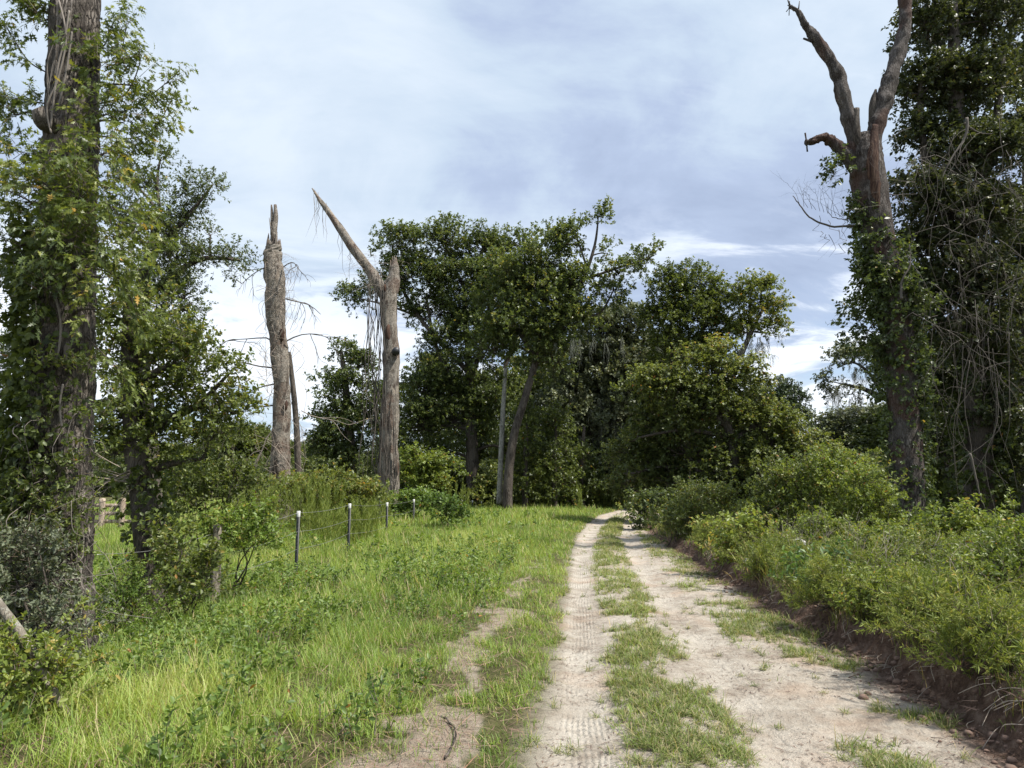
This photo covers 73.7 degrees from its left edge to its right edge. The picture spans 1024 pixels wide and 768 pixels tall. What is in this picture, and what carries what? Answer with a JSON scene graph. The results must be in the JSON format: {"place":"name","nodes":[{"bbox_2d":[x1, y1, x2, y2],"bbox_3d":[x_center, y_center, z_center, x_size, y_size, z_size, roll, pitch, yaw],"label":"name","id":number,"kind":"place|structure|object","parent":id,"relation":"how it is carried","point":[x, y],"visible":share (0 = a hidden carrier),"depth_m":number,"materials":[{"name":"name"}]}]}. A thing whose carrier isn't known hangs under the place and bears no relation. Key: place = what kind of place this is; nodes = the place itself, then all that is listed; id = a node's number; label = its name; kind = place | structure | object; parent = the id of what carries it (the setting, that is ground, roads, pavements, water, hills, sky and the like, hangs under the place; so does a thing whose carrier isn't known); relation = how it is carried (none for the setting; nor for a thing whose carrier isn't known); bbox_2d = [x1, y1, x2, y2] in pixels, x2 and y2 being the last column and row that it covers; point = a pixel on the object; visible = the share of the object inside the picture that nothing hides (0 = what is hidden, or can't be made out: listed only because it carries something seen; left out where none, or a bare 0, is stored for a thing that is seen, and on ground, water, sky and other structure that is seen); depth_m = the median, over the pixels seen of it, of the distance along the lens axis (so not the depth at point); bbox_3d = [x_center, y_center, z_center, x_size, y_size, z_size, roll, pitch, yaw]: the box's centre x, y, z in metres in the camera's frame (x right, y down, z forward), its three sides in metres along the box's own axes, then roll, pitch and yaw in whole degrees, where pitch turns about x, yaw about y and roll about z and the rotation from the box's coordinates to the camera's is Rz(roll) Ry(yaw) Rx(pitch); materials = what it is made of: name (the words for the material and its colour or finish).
{"place":"outdoors","nodes":[
{"label":"outdoors","id":0,"kind":"place"},
{"bbox_2d":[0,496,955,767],"bbox_3d":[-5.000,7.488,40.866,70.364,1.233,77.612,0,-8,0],"label":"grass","id":1,"kind":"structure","parent":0,"point":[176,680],"depth_m":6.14,"materials":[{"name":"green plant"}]},
{"bbox_2d":[0,486,1023,767],"bbox_3d":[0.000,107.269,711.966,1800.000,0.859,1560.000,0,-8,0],"label":"ground","id":2,"kind":"structure","parent":0,"point":[956,682],"depth_m":5.34,"materials":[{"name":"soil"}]},
{"bbox_2d":[0,598,70,718],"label":"fallen branch","id":3,"kind":"object","parent":2,"relation":"on","point":[6,613],"visible":0.46,"depth_m":4.82,"materials":[{"name":"grey wood"}]},
{"bbox_2d":[0,510,130,684],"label":"shrub","id":4,"kind":"object","parent":2,"relation":"on","point":[49,610],"visible":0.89,"depth_m":6.42,"materials":[{"name":"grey plant"}]},
{"bbox_2d":[0,589,140,724],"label":"shrub","id":5,"kind":"object","parent":2,"relation":"on","point":[46,655],"visible":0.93,"depth_m":4.66,"materials":[{"name":"green plant"}]},
{"bbox_2d":[0,0,198,672],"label":"oak tree","id":6,"kind":"object","parent":2,"relation":"on","point":[50,281],"visible":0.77,"depth_m":7.43,"materials":[{"name":"green plant"}]},
{"bbox_2d":[93,444,122,474],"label":"oak tree","id":7,"kind":"object","parent":2,"relation":"on","point":[109,457],"visible":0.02,"depth_m":125.16,"materials":[{"name":"green plant"}]},
{"bbox_2d":[94,498,130,528],"bbox_3d":[-15.502,5.072,26.566,3.952,1.566,0.265,0,-8,0],"label":"board fence","id":8,"kind":"object","parent":2,"relation":"on","point":[122,505],"visible":0.22,"depth_m":26.54,"materials":[{"name":"brown wood"}]},
{"bbox_2d":[0,139,266,542],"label":"oak tree","id":9,"kind":"object","parent":2,"relation":"on","point":[192,252],"visible":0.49,"depth_m":17.63,"materials":[{"name":"green plant"}]},
{"bbox_2d":[92,551,185,636],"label":"shrub","id":10,"kind":"object","parent":2,"relation":"on","point":[133,592],"visible":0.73,"depth_m":8.57,"materials":[{"name":"green plant"}]},
{"bbox_2d":[124,438,190,493],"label":"oak tree","id":11,"kind":"object","parent":2,"relation":"on","point":[177,444],"visible":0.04,"depth_m":128.05,"materials":[{"name":"green plant"}]},
{"bbox_2d":[92,245,269,616],"bbox_3d":[-5.745,0.704,10.805,3.607,6.275,2.000,2,-9,-14],"label":"oak tree","id":12,"kind":"object","parent":2,"relation":"on","point":[133,433],"visible":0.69,"depth_m":10.70,"materials":[{"name":"green plant"}]},
{"bbox_2d":[121,509,243,626],"bbox_3d":[-4.576,2.566,9.444,1.420,1.675,1.852,8,-12,-44],"label":"shrub","id":13,"kind":"object","parent":2,"relation":"on","point":[202,562],"visible":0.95,"depth_m":9.24,"materials":[{"name":"green plant"}]},
{"bbox_2d":[194,440,236,485],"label":"oak tree","id":14,"kind":"object","parent":2,"relation":"on","point":[208,449],"visible":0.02,"depth_m":119.16,"materials":[{"name":"green plant"}]},
{"bbox_2d":[160,437,277,597],"bbox_3d":[-5.309,2.387,12.250,2.087,2.936,1.751,0,-8,0],"label":"shrub","id":15,"kind":"object","parent":2,"relation":"on","point":[243,475],"visible":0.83,"depth_m":12.23,"materials":[{"name":"green plant"}]},
{"bbox_2d":[174,416,292,487],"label":"oak tree","id":16,"kind":"object","parent":2,"relation":"on","point":[262,430],"visible":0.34,"depth_m":102.03,"materials":[{"name":"green plant"}]},
{"bbox_2d":[180,489,296,595],"bbox_3d":[-4.634,2.807,11.745,1.885,1.959,1.668,0,-8,0],"label":"shrub","id":17,"kind":"object","parent":2,"relation":"on","point":[267,531],"visible":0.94,"depth_m":11.58,"materials":[{"name":"green plant"}]},
{"bbox_2d":[154,204,350,521],"bbox_3d":[-10.901,-0.497,27.038,8.614,14.191,4.019,0,-8,0],"label":"dead snag","id":18,"kind":"object","parent":2,"relation":"on","point":[275,279],"visible":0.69,"depth_m":27.18,"materials":[{"name":"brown wood"}]},
{"bbox_2d":[220,473,300,539],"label":"tall weed","id":19,"kind":"object","parent":2,"relation":"on","point":[265,494],"visible":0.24,"depth_m":21.72,"materials":[{"name":"green plant"}]},
{"bbox_2d":[0,506,537,767],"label":"weeds","id":20,"kind":"object","parent":2,"relation":"on","point":[156,749],"visible":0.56,"depth_m":7.44,"materials":[{"name":"green plant"}]},
{"bbox_2d":[97,499,481,603],"bbox_3d":[-6.301,5.961,30.790,6.038,1.769,44.003,-1,-8,4],"label":"wire fence","id":21,"kind":"object","parent":2,"relation":"on","point":[217,531],"visible":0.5,"depth_m":14.63,"materials":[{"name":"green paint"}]},
{"bbox_2d":[265,439,315,476],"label":"oak tree","id":22,"kind":"object","parent":2,"relation":"on","point":[292,444],"visible":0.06,"depth_m":111.56,"materials":[{"name":"green plant"}]},
{"bbox_2d":[224,456,393,523],"bbox_3d":[-7.372,3.924,24.616,6.244,2.644,2.505,0,-8,0],"label":"shrub","id":23,"kind":"object","parent":2,"relation":"on","point":[364,485],"visible":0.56,"depth_m":24.49,"materials":[{"name":"green plant"}]},
{"bbox_2d":[282,471,356,534],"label":"tall weed","id":24,"kind":"object","parent":2,"relation":"on","point":[313,509],"visible":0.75,"depth_m":23.33,"materials":[{"name":"green plant"}]},
{"bbox_2d":[306,422,334,467],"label":"oak tree","id":25,"kind":"object","parent":2,"relation":"on","point":[318,453],"visible":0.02,"depth_m":87.50,"materials":[{"name":"green plant"}]},
{"bbox_2d":[289,352,370,519],"bbox_3d":[-7.585,2.614,26.948,4.599,8.296,1.040,-5,-10,30],"label":"dead sapling","id":26,"kind":"object","parent":2,"relation":"on","point":[297,447],"visible":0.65,"depth_m":27.95,"materials":[{"name":"grey wood"}]},
{"bbox_2d":[306,496,381,551],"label":"tall weed","id":27,"kind":"object","parent":2,"relation":"on","point":[364,524],"visible":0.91,"depth_m":20.88,"materials":[{"name":"green plant"}]},
{"bbox_2d":[299,334,400,486],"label":"tree","id":28,"kind":"object","parent":2,"relation":"on","point":[341,452],"visible":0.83,"depth_m":45.56,"materials":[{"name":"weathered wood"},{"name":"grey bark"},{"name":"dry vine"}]},
{"bbox_2d":[308,188,408,513],"bbox_3d":[-7.441,-1.450,32.318,5.389,16.760,1.642,0,-8,0],"label":"dead snag","id":29,"kind":"object","parent":2,"relation":"on","point":[387,462],"visible":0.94,"depth_m":32.18,"materials":[{"name":"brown wood"}]},
{"bbox_2d":[338,474,391,527],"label":"tall weed","id":30,"kind":"object","parent":2,"relation":"on","point":[383,510],"visible":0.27,"depth_m":25.02,"materials":[{"name":"green plant"}]},
{"bbox_2d":[379,484,440,519],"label":"shrub","id":31,"kind":"object","parent":2,"relation":"on","point":[417,493],"visible":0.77,"depth_m":29.20,"materials":[{"name":"green plant"}]},
{"bbox_2d":[371,350,463,453],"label":"oak tree","id":32,"kind":"object","parent":2,"relation":"on","point":[402,436],"visible":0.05,"depth_m":71.65,"materials":[{"name":"green plant"}]},
{"bbox_2d":[0,423,847,496],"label":"woods","id":33,"kind":"object","parent":2,"relation":"on","point":[107,492],"depth_m":102.25,"materials":[{"name":"green plant"}]},
{"bbox_2d":[399,441,471,509],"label":"shrub","id":34,"kind":"object","parent":2,"relation":"on","point":[428,468],"visible":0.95,"depth_m":36.22,"materials":[{"name":"green plant"}]},
{"bbox_2d":[328,210,545,506],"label":"oak tree","id":35,"kind":"object","parent":2,"relation":"on","point":[471,404],"visible":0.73,"depth_m":50.45,"materials":[{"name":"green plant"}]},
{"bbox_2d":[415,485,474,525],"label":"shrub","id":36,"kind":"object","parent":2,"relation":"on","point":[441,504],"visible":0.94,"depth_m":25.38,"materials":[{"name":"green plant"}]},
{"bbox_2d":[441,715,456,758],"bbox_3d":[-0.404,2.269,4.412,0.098,0.037,0.700,1,-9,-7],"label":"stick","id":37,"kind":"object","parent":2,"relation":"on","point":[453,742],"visible":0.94,"depth_m":4.34,"materials":[{"name":"grey wood"}]},
{"bbox_2d":[446,478,470,511],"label":"tall weed","id":38,"kind":"object","parent":2,"relation":"on","point":[461,493],"visible":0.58,"depth_m":35.47,"materials":[{"name":"green plant"}]},
{"bbox_2d":[445,370,529,468],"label":"oak tree","id":39,"kind":"object","parent":2,"relation":"on","point":[481,453],"visible":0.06,"depth_m":67.12,"materials":[{"name":"green plant"}]},
{"bbox_2d":[496,368,506,503],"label":"dead tree","id":40,"kind":"object","parent":2,"relation":"on","point":[500,458],"visible":1,"depth_m":43.30,"materials":[{"name":"grey wood"}]},
{"bbox_2d":[493,397,553,508],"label":"vine covered tree","id":41,"kind":"object","parent":2,"relation":"on","point":[524,472],"visible":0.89,"depth_m":44.41,"materials":[{"name":"green plant"}]},
{"bbox_2d":[497,316,554,441],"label":"oak tree","id":42,"kind":"object","parent":2,"relation":"on","point":[534,386],"visible":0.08,"depth_m":75.38,"materials":[{"name":"green plant"}]},
{"bbox_2d":[524,396,585,507],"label":"vine covered tree","id":43,"kind":"object","parent":2,"relation":"on","point":[554,452],"visible":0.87,"depth_m":45.51,"materials":[{"name":"green plant"}]},
{"bbox_2d":[455,193,665,509],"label":"oak tree","id":44,"kind":"object","parent":2,"relation":"on","point":[536,275],"visible":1,"depth_m":43.57,"materials":[{"name":"green plant"}]},
{"bbox_2d":[533,347,621,438],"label":"oak tree","id":45,"kind":"object","parent":2,"relation":"on","point":[537,380],"visible":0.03,"depth_m":70.44,"materials":[{"name":"green plant"}]},
{"bbox_2d":[576,482,582,509],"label":"tall weed","id":46,"kind":"object","parent":2,"relation":"on","point":[579,494],"visible":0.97,"depth_m":42.94,"materials":[{"name":"green plant"}]},
{"bbox_2d":[559,426,609,505],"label":"vine covered tree","id":47,"kind":"object","parent":2,"relation":"on","point":[581,457],"visible":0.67,"depth_m":48.20,"materials":[{"name":"green plant"}]},
{"bbox_2d":[495,296,684,493],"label":"moss oak","id":48,"kind":"object","parent":2,"relation":"on","point":[595,407],"visible":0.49,"depth_m":53.23,"materials":[{"name":"green plant"}]},
{"bbox_2d":[623,486,677,529],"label":"shrub","id":49,"kind":"object","parent":2,"relation":"on","point":[640,506],"visible":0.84,"depth_m":26.52,"materials":[{"name":"green plant"}]},
{"bbox_2d":[290,440,1020,519],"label":"undergrowth","id":50,"kind":"object","parent":2,"relation":"on","point":[487,483],"visible":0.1,"depth_m":48.94,"materials":[{"name":"green plant"}]},
{"bbox_2d":[634,496,722,546],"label":"shrub","id":51,"kind":"object","parent":2,"relation":"on","point":[671,518],"visible":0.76,"depth_m":19.04,"materials":[{"name":"green plant"}]},
{"bbox_2d":[635,256,749,489],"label":"oak tree","id":52,"kind":"object","parent":2,"relation":"on","point":[703,306],"visible":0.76,"depth_m":48.63,"materials":[{"name":"green plant"}]},
{"bbox_2d":[662,459,747,529],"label":"shrub","id":53,"kind":"object","parent":2,"relation":"on","point":[714,488],"visible":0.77,"depth_m":19.59,"materials":[{"name":"green plant"}]},
{"bbox_2d":[679,370,743,467],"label":"oak tree","id":54,"kind":"object","parent":2,"relation":"on","point":[713,427],"visible":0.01,"depth_m":64.68,"materials":[{"name":"green plant"}]},
{"bbox_2d":[686,516,758,551],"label":"weed clump","id":55,"kind":"object","parent":2,"relation":"on","point":[699,538],"visible":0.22,"depth_m":15.58,"materials":[{"name":"green plant"}]},
{"bbox_2d":[596,332,861,517],"bbox_3d":[10.077,2.281,31.284,13.068,9.475,5.629,-3,-9,18],"label":"tree","id":56,"kind":"object","parent":2,"relation":"on","point":[710,404],"visible":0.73,"depth_m":31.00,"materials":[{"name":"green plant"}]},
{"bbox_2d":[687,502,790,568],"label":"shrub","id":57,"kind":"object","parent":2,"relation":"on","point":[743,520],"visible":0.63,"depth_m":12.80,"materials":[{"name":"green plant"}]},
{"bbox_2d":[732,366,768,457],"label":"oak tree","id":58,"kind":"object","parent":2,"relation":"on","point":[758,389],"visible":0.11,"depth_m":60.14,"materials":[{"name":"green plant"}]},
{"bbox_2d":[715,268,797,470],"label":"oak tree","id":59,"kind":"object","parent":2,"relation":"on","point":[768,304],"visible":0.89,"depth_m":46.80,"materials":[{"name":"green plant"}]},
{"bbox_2d":[713,524,826,580],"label":"weed clump","id":60,"kind":"object","parent":2,"relation":"on","point":[755,553],"visible":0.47,"depth_m":10.99,"materials":[{"name":"green plant"}]},
{"bbox_2d":[722,444,829,534],"bbox_3d":[6.483,2.830,16.840,2.507,2.567,2.163,-3,-9,19],"label":"shrub","id":61,"kind":"object","parent":2,"relation":"on","point":[761,488],"visible":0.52,"depth_m":16.60,"materials":[{"name":"green plant"}]},
{"bbox_2d":[755,373,815,438],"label":"oak tree","id":62,"kind":"object","parent":2,"relation":"on","point":[783,389],"visible":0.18,"depth_m":77.70,"materials":[{"name":"green plant"}]},
{"bbox_2d":[766,534,854,587],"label":"shrub","id":63,"kind":"object","parent":2,"relation":"on","point":[798,552],"visible":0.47,"depth_m":9.06,"materials":[{"name":"green plant"}]},
{"bbox_2d":[753,434,885,535],"bbox_3d":[7.384,2.574,16.536,3.013,2.702,2.494,0,-8,0],"label":"shrub","id":64,"kind":"object","parent":2,"relation":"on","point":[828,484],"visible":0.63,"depth_m":16.16,"materials":[{"name":"green plant"}]},
{"bbox_2d":[616,498,1023,683],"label":"bank weeds","id":65,"kind":"object","parent":2,"relation":"on","point":[998,631],"visible":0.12,"depth_m":8.72,"materials":[{"name":"green plant"}]},
{"bbox_2d":[776,505,871,547],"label":"weed clump","id":66,"kind":"object","parent":2,"relation":"on","point":[834,523],"visible":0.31,"depth_m":13.08,"materials":[{"name":"green plant"}]},
{"bbox_2d":[776,551,877,612],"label":"weed clump","id":67,"kind":"object","parent":2,"relation":"on","point":[822,574],"visible":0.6,"depth_m":7.96,"materials":[{"name":"green plant"}]},
{"bbox_2d":[642,514,1023,757],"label":"bank grass","id":68,"kind":"structure","parent":2,"relation":"on","point":[908,637],"depth_m":7.49,"materials":[{"name":"green plant"}]},
{"bbox_2d":[801,400,884,459],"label":"moss oak","id":69,"kind":"object","parent":2,"relation":"on","point":[831,421],"visible":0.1,"depth_m":63.19,"materials":[{"name":"green plant"}]},
{"bbox_2d":[786,531,900,570],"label":"weed clump","id":70,"kind":"object","parent":2,"relation":"on","point":[853,554],"visible":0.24,"depth_m":9.54,"materials":[{"name":"green plant"}]},
{"bbox_2d":[672,547,1021,767],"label":"soil clods","id":71,"kind":"object","parent":2,"relation":"on","point":[927,691],"visible":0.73,"depth_m":5.64,"materials":[{"name":"brown soil"}]},
{"bbox_2d":[770,0,948,533],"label":"dead snag","id":72,"kind":"object","parent":2,"relation":"on","point":[887,310],"visible":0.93,"depth_m":17.82,"materials":[{"name":"brown wood"}]},
{"bbox_2d":[695,502,1023,748],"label":"dry stalks","id":73,"kind":"object","parent":2,"relation":"on","point":[918,670],"visible":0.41,"depth_m":8.31,"materials":[{"name":"plant"}]},
{"bbox_2d":[803,455,923,532],"bbox_3d":[7.891,2.859,15.315,2.487,2.595,2.086,0,-8,0],"label":"shrub","id":74,"kind":"object","parent":2,"relation":"on","point":[870,496],"visible":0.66,"depth_m":15.12,"materials":[{"name":"green plant"}]},
{"bbox_2d":[807,544,936,620],"bbox_3d":[3.982,2.196,7.418,1.488,1.019,1.320,5,-10,-31],"label":"weed clump","id":75,"kind":"object","parent":2,"relation":"on","point":[857,602],"visible":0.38,"depth_m":7.21,"materials":[{"name":"green plant"}]},
{"bbox_2d":[858,407,887,452],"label":"oak tree","id":76,"kind":"object","parent":2,"relation":"on","point":[872,423],"visible":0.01,"depth_m":60.11,"materials":[{"name":"green plant"}]},
{"bbox_2d":[810,331,945,418],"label":"moss oak","id":77,"kind":"object","parent":2,"relation":"on","point":[840,353],"visible":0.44,"depth_m":50.25,"materials":[{"name":"green plant"}]},
{"bbox_2d":[835,518,937,556],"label":"weed clump","id":78,"kind":"object","parent":2,"relation":"on","point":[868,532],"visible":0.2,"depth_m":11.14,"materials":[{"name":"green plant"}]},
{"bbox_2d":[845,336,961,457],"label":"oak tree","id":79,"kind":"object","parent":2,"relation":"on","point":[869,431],"visible":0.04,"depth_m":45.97,"materials":[{"name":"green plant"}]},
{"bbox_2d":[869,506,949,538],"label":"shrub","id":80,"kind":"object","parent":2,"relation":"on","point":[911,514],"visible":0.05,"depth_m":15.09,"materials":[{"name":"green plant"}]},
{"bbox_2d":[840,0,1023,526],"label":"vine covered tree","id":81,"kind":"object","parent":2,"relation":"on","point":[961,147],"visible":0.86,"depth_m":18.81,"materials":[{"name":"green plant"}]},
{"bbox_2d":[842,553,1023,641],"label":"weed clump","id":82,"kind":"object","parent":2,"relation":"on","point":[931,585],"visible":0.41,"depth_m":5.98,"materials":[{"name":"green plant"}]},
{"bbox_2d":[869,523,998,568],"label":"weed clump","id":83,"kind":"object","parent":2,"relation":"on","point":[920,544],"visible":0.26,"depth_m":10.14,"materials":[{"name":"green plant"}]},
{"bbox_2d":[880,575,1023,679],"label":"weed clump","id":84,"kind":"object","parent":2,"relation":"on","point":[960,628],"visible":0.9,"depth_m":5.11,"materials":[{"name":"green plant"}]},
{"bbox_2d":[899,526,1014,573],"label":"weed clump","id":85,"kind":"object","parent":2,"relation":"on","point":[949,547],"visible":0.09,"depth_m":8.77,"materials":[{"name":"green plant"}]},
{"bbox_2d":[898,493,1021,542],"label":"shrub","id":86,"kind":"object","parent":2,"relation":"on","point":[961,517],"visible":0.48,"depth_m":12.61,"materials":[{"name":"green plant"}]},
{"bbox_2d":[920,369,1019,520],"bbox_3d":[16.532,2.338,24.339,5.912,5.796,2.667,2,-9,-16],"label":"understory tree","id":87,"kind":"object","parent":2,"relation":"on","point":[944,476],"visible":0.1,"depth_m":23.77,"materials":[{"name":"green plant"}]},
{"bbox_2d":[922,323,1018,437],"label":"oak tree","id":88,"kind":"object","parent":2,"relation":"on","point":[943,369],"visible":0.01,"depth_m":41.13,"materials":[{"name":"green plant"}]},
{"bbox_2d":[933,487,1023,605],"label":"shrub","id":89,"kind":"object","parent":2,"relation":"on","point":[1000,556],"visible":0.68,"depth_m":6.37,"materials":[{"name":"green plant"}]},
{"bbox_2d":[976,1,1023,518],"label":"vine covered tree","id":90,"kind":"object","parent":2,"relation":"on","point":[1017,248],"visible":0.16,"depth_m":22.84,"materials":[{"name":"green plant"}]},
{"bbox_2d":[0,0,1023,454],"label":"sky","id":91,"kind":"structure","parent":0,"point":[680,112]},
{"bbox_2d":[516,516,981,767],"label":"road grass","id":92,"kind":"structure","parent":0,"point":[650,644],"depth_m":5.80,"materials":[{"name":"green plant"}]},
{"bbox_2d":[526,509,1023,767],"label":"dirt road","id":93,"kind":"structure","parent":0,"point":[792,715],"depth_m":5.74,"materials":[{"name":"soil"}]}
]}

